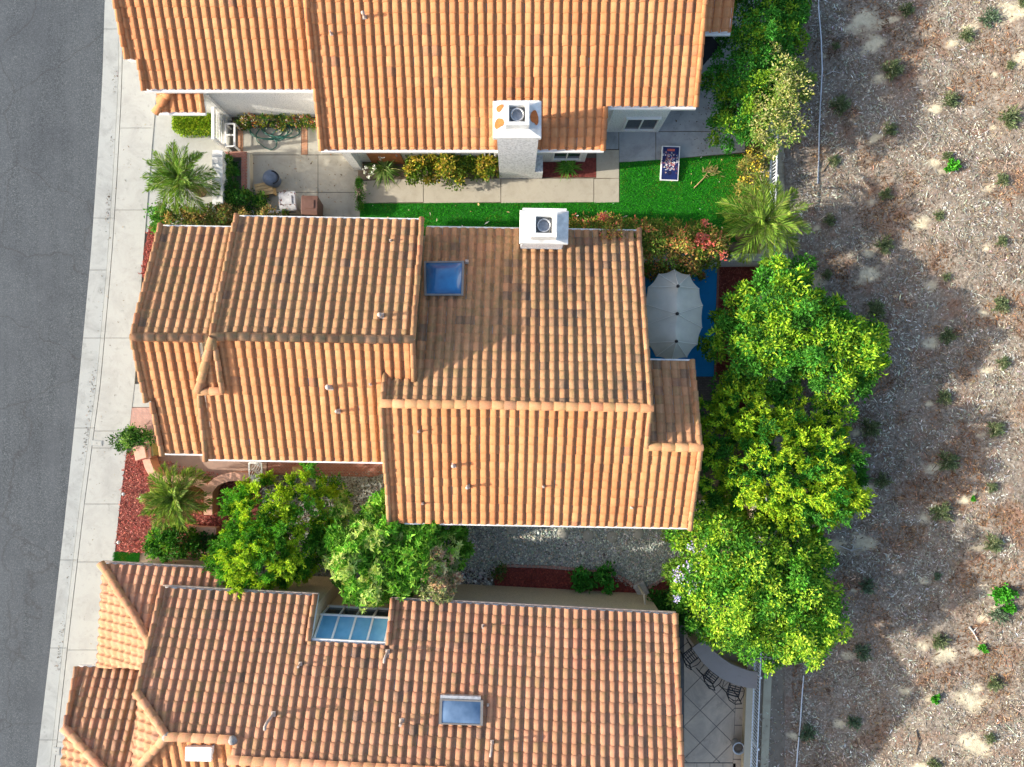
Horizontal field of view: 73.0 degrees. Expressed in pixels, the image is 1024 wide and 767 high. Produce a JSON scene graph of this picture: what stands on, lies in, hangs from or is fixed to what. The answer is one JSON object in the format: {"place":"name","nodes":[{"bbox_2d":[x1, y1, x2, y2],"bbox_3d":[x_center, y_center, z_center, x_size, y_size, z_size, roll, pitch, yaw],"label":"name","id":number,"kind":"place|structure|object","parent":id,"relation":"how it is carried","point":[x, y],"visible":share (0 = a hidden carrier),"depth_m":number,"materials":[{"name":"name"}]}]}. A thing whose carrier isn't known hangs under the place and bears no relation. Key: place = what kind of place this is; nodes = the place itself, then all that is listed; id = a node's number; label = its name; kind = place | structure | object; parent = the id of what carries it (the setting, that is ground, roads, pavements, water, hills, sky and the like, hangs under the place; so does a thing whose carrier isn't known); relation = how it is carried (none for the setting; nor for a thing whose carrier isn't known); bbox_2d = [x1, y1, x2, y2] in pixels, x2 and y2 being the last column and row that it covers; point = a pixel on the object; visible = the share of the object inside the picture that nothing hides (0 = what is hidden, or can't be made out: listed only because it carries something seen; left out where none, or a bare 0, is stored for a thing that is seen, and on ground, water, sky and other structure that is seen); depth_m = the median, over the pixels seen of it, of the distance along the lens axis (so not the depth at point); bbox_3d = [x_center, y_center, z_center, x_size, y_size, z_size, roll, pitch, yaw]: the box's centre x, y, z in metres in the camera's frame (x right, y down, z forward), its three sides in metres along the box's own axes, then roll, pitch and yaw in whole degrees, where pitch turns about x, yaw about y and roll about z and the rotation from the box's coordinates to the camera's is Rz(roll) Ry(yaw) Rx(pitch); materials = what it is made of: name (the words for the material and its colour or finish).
{"place":"outdoors","nodes":[
{"label":"outdoors","id":0,"kind":"place"},
{"bbox_2d":[0,0,104,766],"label":"road","id":1,"kind":"structure","parent":0,"point":[51,61],"depth_m":25.10,"materials":[{"name":"grey asphalt"}]},
{"bbox_2d":[36,0,118,766],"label":"gutter pan","id":2,"kind":"object","parent":1,"relation":"on","point":[97,270],"visible":0.84,"depth_m":25.09,"materials":[{"name":"concrete"}]},
{"bbox_2d":[55,59,155,766],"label":"sidewalk","id":3,"kind":"structure","parent":0,"point":[103,497],"depth_m":24.97,"materials":[{"name":"concrete"}]},
{"bbox_2d":[145,94,230,231],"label":"front paving","id":4,"kind":"structure","parent":0,"point":[164,134],"depth_m":24.99,"materials":[{"name":"concrete"}]},
{"bbox_2d":[140,139,222,215],"bbox_3d":[-11.222,-6.954,23.727,2.617,2.545,2.592,0,90,0],"label":"pygmy palm","id":5,"kind":"object","parent":4,"relation":"on","point":[176,175],"visible":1,"depth_m":23.05,"materials":[{"name":"green plant"}]},
{"bbox_2d":[171,113,222,137],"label":"clipped hedge","id":6,"kind":"object","parent":4,"relation":"on","point":[185,126],"visible":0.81,"depth_m":24.28,"materials":[{"name":"green plant"}]},
{"bbox_2d":[159,455,266,478],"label":"entry paving","id":7,"kind":"structure","parent":0,"point":[217,467],"depth_m":24.97,"materials":[{"name":"pink concrete"}]},
{"bbox_2d":[243,128,300,154],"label":"courtyard paving","id":8,"kind":"structure","parent":0,"point":[286,146],"depth_m":24.99,"materials":[{"name":"concrete"}]},
{"bbox_2d":[228,193,317,220],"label":"courtyard paving","id":9,"kind":"structure","parent":0,"point":[273,198],"depth_m":24.99,"materials":[{"name":"concrete"}]},
{"bbox_2d":[279,191,304,215],"bbox_3d":[-7.783,-6.294,24.457,0.600,1.057,0.732,-5,90,0],"label":"trash bin","id":10,"kind":"object","parent":9,"relation":"on","point":[287,199],"visible":0.78,"depth_m":23.97,"materials":[{"name":"white plastic"}]},
{"bbox_2d":[301,195,324,216],"bbox_3d":[-7.024,-6.155,24.457,0.600,1.057,0.732,2,90,0],"label":"trash bin","id":11,"kind":"object","parent":9,"relation":"on","point":[311,205],"visible":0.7,"depth_m":23.96,"materials":[{"name":"brown plastic"}]},
{"bbox_2d":[232,155,317,191],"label":"courtyard paving","id":12,"kind":"structure","parent":0,"point":[306,174],"depth_m":24.99,"materials":[{"name":"concrete"}]},
{"bbox_2d":[225,152,252,192],"bbox_3d":[-9.812,-7.508,24.795,0.924,0.410,1.472,0,90,0],"label":"brick planter","id":13,"kind":"object","parent":12,"relation":"on","point":[246,158],"visible":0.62,"depth_m":24.60,"materials":[{"name":"brick"}]},
{"bbox_2d":[308,128,341,154],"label":"courtyard paving","id":14,"kind":"structure","parent":0,"point":[312,143],"depth_m":24.99,"materials":[{"name":"concrete"}]},
{"bbox_2d":[267,462,383,476],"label":"brick path","id":15,"kind":"structure","parent":0,"point":[281,468],"depth_m":24.97,"materials":[{"name":"red brick"}]},
{"bbox_2d":[318,155,357,191],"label":"courtyard paving","id":16,"kind":"structure","parent":0,"point":[333,165],"depth_m":24.99,"materials":[{"name":"concrete"}]},
{"bbox_2d":[318,193,359,216],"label":"courtyard paving","id":17,"kind":"structure","parent":0,"point":[346,206],"depth_m":24.99,"materials":[{"name":"concrete"}]},
{"bbox_2d":[119,117,760,601],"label":"garden soil","id":18,"kind":"structure","parent":0,"point":[733,249],"depth_m":25.02,"materials":[{"name":"brown soil"}]},
{"bbox_2d":[105,422,155,455],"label":"round shrub","id":19,"kind":"object","parent":18,"relation":"on","point":[131,435],"visible":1,"depth_m":24.27,"materials":[{"name":"green plant"}]},
{"bbox_2d":[130,408,158,460],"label":"brick pavers","id":20,"kind":"object","parent":18,"relation":"on","point":[141,417],"visible":0.25,"depth_m":24.97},
{"bbox_2d":[133,443,158,460],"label":"gate pillar","id":21,"kind":"structure","parent":20,"relation":"on","point":[141,452],"depth_m":24.27,"materials":[{"name":"paint"}]},
{"bbox_2d":[143,202,179,233],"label":"leafy shrub","id":22,"kind":"object","parent":18,"relation":"on","point":[156,218],"visible":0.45,"depth_m":24.17,"materials":[{"name":"green plant"}]},
{"bbox_2d":[114,451,261,556],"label":"red mulch","id":23,"kind":"object","parent":18,"relation":"on","point":[139,509],"visible":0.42,"depth_m":24.96,"materials":[{"name":"red wood"}]},
{"bbox_2d":[140,520,205,563],"bbox_3d":[-11.888,5.540,24.411,2.148,1.452,1.753,0,90,0],"label":"leafy shrub","id":24,"kind":"object","parent":23,"relation":"on","point":[168,539],"visible":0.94,"depth_m":24.09,"materials":[{"name":"green plant"}]},
{"bbox_2d":[136,461,214,534],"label":"pygmy palm","id":25,"kind":"object","parent":23,"relation":"on","point":[168,496],"visible":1,"depth_m":23.28,"materials":[{"name":"green plant"}]},
{"bbox_2d":[143,457,210,490],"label":"garden wall","id":26,"kind":"structure","parent":23,"relation":"on","point":[150,463],"depth_m":24.40,"materials":[{"name":"paint"}]},
{"bbox_2d":[204,471,253,514],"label":"garden wall","id":27,"kind":"structure","parent":23,"relation":"on","point":[213,486],"depth_m":24.38,"materials":[{"name":"paint"}]},
{"bbox_2d":[212,150,231,214],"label":"garden wall","id":28,"kind":"structure","parent":18,"relation":"on","point":[219,163],"depth_m":24.10,"materials":[{"name":"white paint"}]},
{"bbox_2d":[155,201,290,225],"bbox_3d":[-10.050,-5.678,24.280,4.770,1.582,1.552,0,90,0],"label":"mixed hedge","id":29,"kind":"object","parent":18,"relation":"on","point":[197,219],"visible":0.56,"depth_m":23.93,"materials":[{"name":"green plant"}]},
{"bbox_2d":[223,152,270,214],"bbox_3d":[-9.822,-6.785,24.524,1.631,1.083,2.598,-42,90,0],"label":"planter shrub","id":30,"kind":"object","parent":18,"relation":"on","point":[232,189],"visible":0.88,"depth_m":24.43,"materials":[{"name":"green plant"}]},
{"bbox_2d":[199,462,347,598],"bbox_3d":[-7.982,4.956,23.080,5.249,4.078,4.304,-23,90,0],"label":"feathery tree","id":31,"kind":"object","parent":18,"relation":"on","point":[265,545],"visible":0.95,"depth_m":22.22,"materials":[{"name":"green plant"}]},
{"bbox_2d":[233,112,316,134],"bbox_3d":[-8.174,-9.359,24.704,3.512,0.708,0.927,0,90,0],"label":"flower border","id":32,"kind":"object","parent":18,"relation":"on","point":[277,121],"visible":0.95,"depth_m":24.65,"materials":[{"name":"green plant"}]},
{"bbox_2d":[60,558,684,766],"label":"house","id":33,"kind":"structure","parent":18,"relation":"on","point":[194,666],"depth_m":21.19,"materials":[{"name":"orange tile"}]},
{"bbox_2d":[360,179,422,202],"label":"side walk","id":34,"kind":"structure","parent":18,"relation":"on","point":[403,193],"depth_m":24.97,"materials":[{"name":"concrete"}]},
{"bbox_2d":[313,483,475,614],"bbox_3d":[-3.884,5.499,22.823,5.424,4.542,4.428,0,90,0],"label":"glossy tree","id":35,"kind":"object","parent":18,"relation":"on","point":[367,543],"visible":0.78,"depth_m":21.51,"materials":[{"name":"green plant"}]},
{"bbox_2d":[129,208,703,530],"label":"house","id":36,"kind":"structure","parent":18,"relation":"on","point":[481,376],"depth_m":20.71,"materials":[{"name":"tile"}]},
{"bbox_2d":[112,0,734,178],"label":"house","id":37,"kind":"structure","parent":18,"relation":"on","point":[523,89],"depth_m":21.42,"materials":[{"name":"orange tile"}]},
{"bbox_2d":[211,107,228,150],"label":"louvred gate","id":38,"kind":"structure","parent":37,"relation":"attached to","point":[217,141],"depth_m":24.20,"materials":[{"name":"white paint"}]},
{"bbox_2d":[366,153,404,163],"bbox_3d":[-4.450,-7.933,23.980,1.150,2.040,0.133,0,90,0],"label":"door","id":39,"kind":"structure","parent":37,"relation":"in","point":[397,157],"depth_m":24.25,"materials":[{"name":"wood"}]},
{"bbox_2d":[621,117,661,130],"bbox_3d":[4.500,-9.060,24.125,1.200,1.100,0.120,0,90,0],"label":"window","id":40,"kind":"structure","parent":37,"relation":"in","point":[631,123],"depth_m":24.13,"materials":[{"name":"white paint"}]},
{"bbox_2d":[358,162,499,179],"bbox_3d":[-2.996,-7.887,25.090,5.126,0.220,1.083,0,90,0],"label":"planting bed","id":41,"kind":"object","parent":18,"relation":"on","point":[365,176],"visible":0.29,"depth_m":24.98,"materials":[{"name":"soil"}]},
{"bbox_2d":[362,157,402,191],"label":"strap leaf plant","id":42,"kind":"object","parent":41,"relation":"on","point":[382,169],"visible":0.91,"depth_m":24.72,"materials":[{"name":"green plant"}]},
{"bbox_2d":[402,153,444,186],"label":"bed shrub","id":43,"kind":"object","parent":41,"relation":"on","point":[415,165],"visible":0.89,"depth_m":24.19,"materials":[{"name":"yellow plant"}]},
{"bbox_2d":[429,153,470,190],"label":"bed shrub","id":44,"kind":"object","parent":41,"relation":"on","point":[453,162],"visible":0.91,"depth_m":24.11,"materials":[{"name":"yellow plant"}]},
{"bbox_2d":[463,154,500,182],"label":"bed shrub","id":45,"kind":"object","parent":41,"relation":"on","point":[481,166],"visible":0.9,"depth_m":24.20,"materials":[{"name":"green plant"}]},
{"bbox_2d":[417,544,465,604],"bbox_3d":[-2.400,5.947,23.083,2.039,3.965,1.915,28,90,0],"label":"variegated shrub","id":46,"kind":"object","parent":18,"relation":"on","point":[447,575],"visible":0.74,"depth_m":21.52,"materials":[{"name":"green plant"}]},
{"bbox_2d":[424,179,500,202],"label":"side walk","id":47,"kind":"structure","parent":18,"relation":"on","point":[478,191],"depth_m":24.97,"materials":[{"name":"concrete"}]},
{"bbox_2d":[455,566,495,584],"bbox_3d":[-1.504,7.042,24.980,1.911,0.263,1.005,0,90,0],"label":"pebbles","id":48,"kind":"object","parent":18,"relation":"on","point":[482,578],"visible":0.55,"depth_m":24.96,"materials":[{"name":"grey gravel"}]},
{"bbox_2d":[256,474,706,591],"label":"gravel yard","id":49,"kind":"structure","parent":18,"relation":"on","point":[355,489],"depth_m":24.99,"materials":[{"name":"grey gravel"}]},
{"bbox_2d":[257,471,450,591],"bbox_3d":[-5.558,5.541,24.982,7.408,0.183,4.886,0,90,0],"label":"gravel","id":50,"kind":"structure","parent":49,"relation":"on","point":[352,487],"depth_m":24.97,"materials":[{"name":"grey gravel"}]},
{"bbox_2d":[501,179,592,202],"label":"side walk","id":51,"kind":"structure","parent":18,"relation":"on","point":[545,190],"depth_m":24.97,"materials":[{"name":"concrete"}]},
{"bbox_2d":[493,567,635,592],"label":"red mulch","id":52,"kind":"object","parent":18,"relation":"on","point":[554,576],"visible":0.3,"depth_m":24.96,"materials":[{"name":"red wood"}]},
{"bbox_2d":[568,565,598,593],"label":"broad leaf plant","id":53,"kind":"object","parent":52,"relation":"on","point":[581,580],"visible":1,"depth_m":24.58,"materials":[{"name":"green plant"}]},
{"bbox_2d":[591,560,618,595],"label":"broad leaf plant","id":54,"kind":"object","parent":52,"relation":"on","point":[602,574],"visible":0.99,"depth_m":24.57,"materials":[{"name":"green plant"}]},
{"bbox_2d":[542,158,595,176],"bbox_3d":[2.022,-7.797,25.090,2.022,0.220,0.686,0,90,0],"label":"planting bed","id":55,"kind":"object","parent":18,"relation":"on","point":[588,166],"visible":0.57,"depth_m":24.98,"materials":[{"name":"red wood"}]},
{"bbox_2d":[554,160,583,180],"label":"strap leaf plant","id":56,"kind":"object","parent":55,"relation":"on","point":[568,167],"visible":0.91,"depth_m":24.79,"materials":[{"name":"green plant"}]},
{"bbox_2d":[594,179,618,202],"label":"side walk","id":57,"kind":"structure","parent":18,"relation":"on","point":[606,190],"depth_m":24.97,"materials":[{"name":"concrete"}]},
{"bbox_2d":[596,150,618,177],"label":"side walk","id":58,"kind":"structure","parent":18,"relation":"on","point":[607,163],"depth_m":24.97,"materials":[{"name":"concrete"}]},
{"bbox_2d":[568,210,732,281],"bbox_3d":[4.584,-4.646,23.321,6.171,3.598,2.368,9,90,0],"label":"red tip hedge","id":59,"kind":"object","parent":18,"relation":"on","point":[715,242],"visible":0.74,"depth_m":22.57,"materials":[{"name":"green plant"}]},
{"bbox_2d":[646,585,696,636],"bbox_3d":[5.559,7.851,24.317,1.946,1.476,1.631,16,90,0],"label":"leafy shrub","id":60,"kind":"object","parent":18,"relation":"on","point":[659,601],"visible":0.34,"depth_m":23.94,"materials":[{"name":"green plant"}]},
{"bbox_2d":[645,267,716,376],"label":"blue deck","id":61,"kind":"structure","parent":18,"relation":"on","point":[707,293],"depth_m":24.97,"materials":[{"name":"paint"}]},
{"bbox_2d":[646,269,702,358],"bbox_3d":[5.269,-2.225,23.484,1.952,2.968,3.054,2,90,0],"label":"patio umbrella","id":62,"kind":"object","parent":61,"relation":"on","point":[674,305],"visible":0.97,"depth_m":22.44,"materials":[{"name":"grey fabric"}]},
{"bbox_2d":[660,528,755,613],"bbox_3d":[6.355,6.052,23.309,2.832,3.521,2.951,0,90,0],"label":"flowering shrub","id":63,"kind":"object","parent":18,"relation":"on","point":[670,566],"visible":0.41,"depth_m":22.41,"materials":[{"name":"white plant"}]},
{"bbox_2d":[644,254,787,266],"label":"garden wall","id":64,"kind":"structure","parent":18,"relation":"on","point":[733,262],"depth_m":23.87,"materials":[{"name":"white paint"}]},
{"bbox_2d":[696,377,739,453],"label":"brick pavers","id":65,"kind":"object","parent":18,"relation":"on","point":[704,389],"depth_m":24.97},
{"bbox_2d":[716,267,757,411],"bbox_3d":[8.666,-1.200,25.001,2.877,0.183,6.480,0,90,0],"label":"red mulch","id":66,"kind":"object","parent":18,"relation":"on","point":[750,270],"visible":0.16,"depth_m":24.96,"materials":[{"name":"brown wood"}]},
{"bbox_2d":[731,143,774,207],"bbox_3d":[8.456,-7.397,24.385,1.577,1.351,2.406,0,90,0],"label":"yellow flower shrub","id":67,"kind":"object","parent":18,"relation":"on","point":[750,164],"visible":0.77,"depth_m":24.18,"materials":[{"name":"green plant"}]},
{"bbox_2d":[700,0,815,154],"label":"dense tree","id":68,"kind":"object","parent":18,"relation":"on","point":[780,17],"visible":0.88,"depth_m":22.30,"materials":[{"name":"green plant"}]},
{"bbox_2d":[741,1,774,766],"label":"boundary wall","id":69,"kind":"structure","parent":18,"relation":"on","point":[747,723],"depth_m":24.44,"materials":[{"name":"beige paint"}]},
{"bbox_2d":[750,89,777,766],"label":"picket fence","id":70,"kind":"object","parent":69,"relation":"on","point":[759,675],"visible":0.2,"depth_m":24.00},
{"bbox_2d":[662,499,856,678],"bbox_3d":[7.963,6.564,22.674,5.928,4.972,5.763,0,90,0],"label":"lime tree","id":71,"kind":"object","parent":18,"relation":"on","point":[751,622],"visible":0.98,"depth_m":21.33,"materials":[{"name":"green plant"}]},
{"bbox_2d":[753,524,784,766],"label":"drain channel","id":72,"kind":"object","parent":18,"relation":"on","point":[779,747],"visible":0.17,"depth_m":24.81,"materials":[{"name":"concrete"}]},
{"bbox_2d":[760,530,776,766],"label":"swale lip","id":73,"kind":"object","parent":72,"relation":"on","point":[766,706],"visible":0.37,"depth_m":24.77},
{"bbox_2d":[763,40,786,503],"bbox_3d":[9.324,-4.765,24.955,1.092,0.290,19.470,0,90,0],"label":"path edge","id":74,"kind":"object","parent":18,"relation":"on","point":[780,168],"visible":0.03,"depth_m":24.81,"materials":[{"name":"grey concrete"}]},
{"bbox_2d":[725,39,820,163],"bbox_3d":[8.543,-9.170,23.186,2.732,3.828,3.869,27,90,0],"label":"pale tree","id":75,"kind":"object","parent":74,"relation":"on","point":[790,90],"visible":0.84,"depth_m":21.93,"materials":[{"name":"green plant"}]},
{"bbox_2d":[698,370,876,541],"bbox_3d":[8.655,2.481,22.660,6.261,4.893,5.892,0,90,0],"label":"feathery tree","id":76,"kind":"object","parent":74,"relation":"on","point":[832,492],"visible":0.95,"depth_m":21.40,"materials":[{"name":"green plant"}]},
{"bbox_2d":[696,252,892,427],"bbox_3d":[9.323,-1.601,22.822,6.091,4.517,5.340,12,90,0],"label":"broadleaf tree","id":77,"kind":"object","parent":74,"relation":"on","point":[775,342],"visible":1,"depth_m":21.51,"materials":[{"name":"green plant"}]},
{"bbox_2d":[360,153,748,252],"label":"lawn","id":78,"kind":"structure","parent":0,"point":[503,220],"depth_m":24.98,"materials":[{"name":"green plant"}]},
{"bbox_2d":[715,170,813,266],"bbox_3d":[8.149,-5.357,23.261,3.003,3.478,3.183,-23,90,0],"label":"pygmy palm","id":79,"kind":"object","parent":78,"relation":"on","point":[759,221],"visible":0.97,"depth_m":22.20,"materials":[{"name":"green plant"}]},
{"bbox_2d":[619,132,654,161],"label":"patio","id":80,"kind":"structure","parent":0,"point":[636,146],"depth_m":24.99,"materials":[{"name":"concrete"}]},
{"bbox_2d":[656,132,744,159],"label":"patio","id":81,"kind":"structure","parent":0,"point":[688,144],"depth_m":24.99,"materials":[{"name":"concrete"}]},
{"bbox_2d":[660,146,679,180],"bbox_3d":[5.667,-7.903,24.873,0.682,0.254,1.208,2,90,0],"label":"bean bag board","id":82,"kind":"object","parent":81,"relation":"on","point":[669,166],"visible":1,"depth_m":24.82,"materials":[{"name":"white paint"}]},
{"bbox_2d":[660,603,743,762],"bbox_3d":[7.005,12.548,25.094,4.766,0.212,9.316,0,90,0],"label":"terrace base","id":83,"kind":"object","parent":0,"point":[681,636],"visible":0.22,"depth_m":24.99,"materials":[{"name":"concrete"}]},
{"bbox_2d":[684,606,744,766],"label":"terrace tiles","id":84,"kind":"object","parent":83,"relation":"on","point":[700,726],"visible":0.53,"depth_m":24.98,"materials":[{"name":"grey tile"}]},
{"bbox_2d":[687,632,757,688],"bbox_3d":[7.393,9.801,24.465,2.652,1.030,0.857,32,90,0],"label":"bar counter","id":85,"kind":"object","parent":84,"relation":"on","point":[733,672],"visible":0.9,"depth_m":23.95,"materials":[{"name":"beige paint"}]},
{"bbox_2d":[659,60,756,130],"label":"patio","id":86,"kind":"structure","parent":0,"point":[686,119],"depth_m":24.99,"materials":[{"name":"concrete"}]},
{"bbox_2d":[703,36,719,64],"bbox_3d":[5.783,-11.199,23.718,2.240,2.536,1.299,0,90,0],"label":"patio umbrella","id":87,"kind":"object","parent":86,"relation":"on","point":[711,45],"visible":0.02,"depth_m":22.88,"materials":[{"name":"black fabric"}]},
{"bbox_2d":[784,0,1023,766],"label":"hillside","id":88,"kind":"structure","parent":0,"point":[873,44],"depth_m":23.61,"materials":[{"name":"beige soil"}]},
{"bbox_2d":[753,125,792,766],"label":"dry litter","id":89,"kind":"object","parent":88,"relation":"on","point":[774,646],"visible":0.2,"depth_m":24.77,"materials":[{"name":"brown plant"}]},
{"bbox_2d":[826,94,851,117],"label":"slope shrub","id":90,"kind":"object","parent":88,"relation":"on","point":[842,104],"visible":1,"depth_m":24.06,"materials":[{"name":"green plant"}]},
{"bbox_2d":[865,297,886,320],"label":"slope shrub","id":91,"kind":"object","parent":88,"relation":"on","point":[876,308],"visible":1,"depth_m":23.77,"materials":[{"name":"green plant"}]},
{"bbox_2d":[881,59,905,81],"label":"slope shrub","id":92,"kind":"object","parent":88,"relation":"on","point":[894,71],"visible":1,"depth_m":23.64,"materials":[{"name":"green plant"}]},
{"bbox_2d":[789,0,1023,766],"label":"wood chips","id":93,"kind":"object","parent":88,"relation":"on","point":[941,382],"visible":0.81,"depth_m":23.56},
{"bbox_2d":[928,501,955,521],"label":"slope shrub","id":94,"kind":"object","parent":88,"relation":"on","point":[940,511],"visible":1,"depth_m":23.23,"materials":[{"name":"green plant"}]},
{"bbox_2d":[936,450,962,471],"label":"slope shrub","id":95,"kind":"object","parent":88,"relation":"on","point":[950,463],"visible":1,"depth_m":23.15,"materials":[{"name":"green plant"}]},
{"bbox_2d":[987,582,1019,605],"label":"slope shrub","id":96,"kind":"object","parent":88,"relation":"on","point":[1004,594],"visible":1,"depth_m":22.68,"materials":[{"name":"green plant"}]},
{"bbox_2d":[996,101,1023,129],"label":"slope shrub","id":97,"kind":"object","parent":88,"relation":"on","point":[1009,116],"visible":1,"depth_m":22.73,"materials":[{"name":"green plant"}]},
{"bbox_3d":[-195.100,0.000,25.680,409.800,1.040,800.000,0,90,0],"label":"ground","id":98,"kind":"structure","parent":0,"visible":0},
{"bbox_2d":[50,38,122,766],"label":"kerb","id":99,"kind":"structure","parent":98,"relation":"on","point":[77,542],"depth_m":24.98,"materials":[{"name":"concrete"}]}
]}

